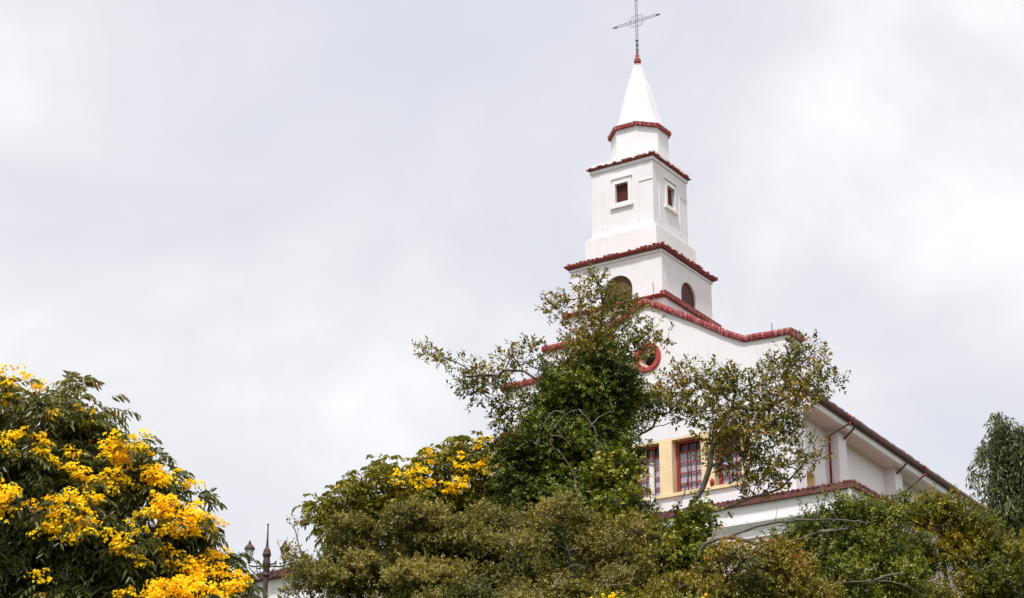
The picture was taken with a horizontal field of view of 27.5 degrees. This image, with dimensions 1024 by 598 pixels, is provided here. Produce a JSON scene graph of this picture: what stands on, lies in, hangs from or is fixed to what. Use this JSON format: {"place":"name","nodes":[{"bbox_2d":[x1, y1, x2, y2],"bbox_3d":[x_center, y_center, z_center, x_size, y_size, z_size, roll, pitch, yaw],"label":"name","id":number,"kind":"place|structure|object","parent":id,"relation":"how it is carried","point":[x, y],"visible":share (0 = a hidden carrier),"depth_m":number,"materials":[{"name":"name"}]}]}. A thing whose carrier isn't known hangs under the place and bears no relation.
{"place":"outdoors","nodes":[
{"label":"outdoors","id":0,"kind":"place"},
{"bbox_2d":[0,0,1023,587],"label":"sky","id":1,"kind":"structure","parent":0,"point":[242,220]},
{"bbox_2d":[648,451,654,508],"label":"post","id":2,"kind":"object","parent":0,"point":[651,472],"visible":0.59,"depth_m":90.14,"materials":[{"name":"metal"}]},
{"bbox_2d":[710,478,713,485],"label":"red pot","id":3,"kind":"object","parent":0,"point":[711,481],"visible":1,"depth_m":89.52,"materials":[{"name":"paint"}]},
{"bbox_3d":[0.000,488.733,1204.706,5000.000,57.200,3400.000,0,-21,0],"label":"ground","id":4,"kind":"structure","parent":0,"visible":0},
{"bbox_2d":[0,364,268,597],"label":"flowering tree","id":5,"kind":"object","parent":4,"relation":"on","point":[79,485],"visible":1,"depth_m":19.73,"materials":[{"name":"yellow plant"}]},
{"bbox_2d":[244,523,289,597],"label":"street lamp","id":6,"kind":"object","parent":4,"relation":"on","point":[249,548],"visible":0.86,"depth_m":60.98,"materials":[{"name":"metal"}]},
{"bbox_2d":[272,511,322,597],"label":"sapling","id":7,"kind":"object","parent":4,"relation":"on","point":[285,551],"visible":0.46,"depth_m":51.00,"materials":[{"name":"green plant"}]},
{"bbox_2d":[220,563,386,597],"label":"garden wall","id":8,"kind":"structure","parent":4,"relation":"on","point":[275,582],"depth_m":94.04,"materials":[{"name":"white paint"}]},
{"bbox_2d":[292,430,540,597],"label":"flowering tree","id":9,"kind":"object","parent":4,"relation":"on","point":[465,464],"visible":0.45,"depth_m":58.45,"materials":[{"name":"green plant"}]},
{"bbox_2d":[277,490,574,597],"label":"domed tree","id":10,"kind":"object","parent":4,"relation":"on","point":[347,571],"visible":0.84,"depth_m":48.55,"materials":[{"name":"green plant"}]},
{"bbox_2d":[410,567,593,597],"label":"domed tree","id":11,"kind":"object","parent":4,"relation":"on","point":[474,589],"visible":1,"depth_m":42.51,"materials":[{"name":"green plant"}]},
{"bbox_2d":[473,333,673,596],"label":"dark tree","id":12,"kind":"object","parent":4,"relation":"on","point":[528,472],"visible":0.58,"depth_m":53.86,"materials":[{"name":"green plant"}]},
{"bbox_2d":[478,487,670,597],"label":"domed tree","id":13,"kind":"object","parent":4,"relation":"on","point":[590,545],"visible":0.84,"depth_m":48.09,"materials":[{"name":"green plant"}]},
{"bbox_2d":[535,399,613,575],"bbox_3d":[1.550,6.702,50.507,2.003,9.061,0.579,0,-21,0],"label":"bare branch","id":14,"kind":"object","parent":4,"relation":"on","point":[561,436],"visible":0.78,"depth_m":51.89,"materials":[{"name":"grey plant"}]},
{"bbox_2d":[552,556,629,593],"bbox_3d":[1.578,7.422,41.111,1.513,4.890,0.488,-7,-23,17],"label":"bare branch","id":15,"kind":"object","parent":4,"relation":"on","point":[600,585],"visible":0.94,"depth_m":41.83,"materials":[{"name":"grey plant"}]},
{"bbox_2d":[412,263,850,520],"bbox_3d":[3.062,5.545,54.925,11.494,13.258,5.728,0,-21,0],"label":"sparse tree","id":16,"kind":"object","parent":4,"relation":"on","point":[734,425],"visible":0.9,"depth_m":54.51,"materials":[{"name":"green plant"}]},
{"bbox_2d":[578,441,733,590],"bbox_3d":[3.556,7.212,50.903,3.834,8.184,2.665,0,-21,0],"label":"ivy tree","id":17,"kind":"object","parent":4,"relation":"on","point":[680,543],"visible":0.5,"depth_m":51.22,"materials":[{"name":"green plant"}]},
{"bbox_2d":[580,580,737,597],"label":"flowering shrub","id":18,"kind":"object","parent":4,"relation":"on","point":[605,594],"visible":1,"depth_m":40.32,"materials":[{"name":"yellow plant"}]},
{"bbox_2d":[641,468,689,569],"bbox_3d":[3.641,7.399,48.626,1.210,7.139,0.312,0,-21,0],"label":"bare branch","id":19,"kind":"object","parent":4,"relation":"on","point":[655,538],"visible":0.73,"depth_m":49.34,"materials":[{"name":"grey plant"}]},
{"bbox_2d":[622,525,848,597],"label":"shrub","id":20,"kind":"object","parent":4,"relation":"on","point":[777,563],"visible":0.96,"depth_m":46.23,"materials":[{"name":"green plant"}]},
{"bbox_2d":[789,569,921,596],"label":"bare branch","id":21,"kind":"object","parent":20,"relation":"attached to","point":[878,579],"visible":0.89,"depth_m":46.19,"materials":[{"name":"grey plant"}]},
{"bbox_2d":[465,0,1019,597],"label":"church","id":22,"kind":"structure","parent":4,"relation":"on","point":[639,238],"depth_m":95.31,"materials":[{"name":"white paint"}]},
{"bbox_2d":[637,446,659,497],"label":"window","id":23,"kind":"structure","parent":22,"relation":"in","point":[655,450],"depth_m":92.04,"materials":[{"name":"glass"}]},
{"bbox_2d":[676,439,701,491],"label":"window","id":24,"kind":"structure","parent":22,"relation":"in","point":[685,449],"depth_m":91.07,"materials":[{"name":"glass"}]},
{"bbox_2d":[718,431,741,484],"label":"window","id":25,"kind":"structure","parent":22,"relation":"in","point":[723,480],"depth_m":89.88,"materials":[{"name":"glass"}]},
{"bbox_2d":[693,512,870,574],"bbox_3d":[6.249,7.789,48.572,4.429,6.150,0.550,-3,-22,8],"label":"bare branch","id":26,"kind":"object","parent":4,"relation":"on","point":[734,536],"visible":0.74,"depth_m":49.50,"materials":[{"name":"grey plant"}]},
{"bbox_2d":[758,481,946,597],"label":"bushy tree","id":27,"kind":"object","parent":4,"relation":"on","point":[860,549],"visible":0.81,"depth_m":50.27,"materials":[{"name":"green plant"}]},
{"bbox_2d":[866,482,1023,597],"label":"tree","id":28,"kind":"object","parent":4,"relation":"on","point":[968,540],"visible":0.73,"depth_m":53.48,"materials":[{"name":"green plant"}]},
{"bbox_2d":[965,411,1023,581],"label":"eucalyptus tree","id":29,"kind":"object","parent":4,"relation":"on","point":[1004,450],"visible":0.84,"depth_m":74.47,"materials":[{"name":"green plant"}]}
]}

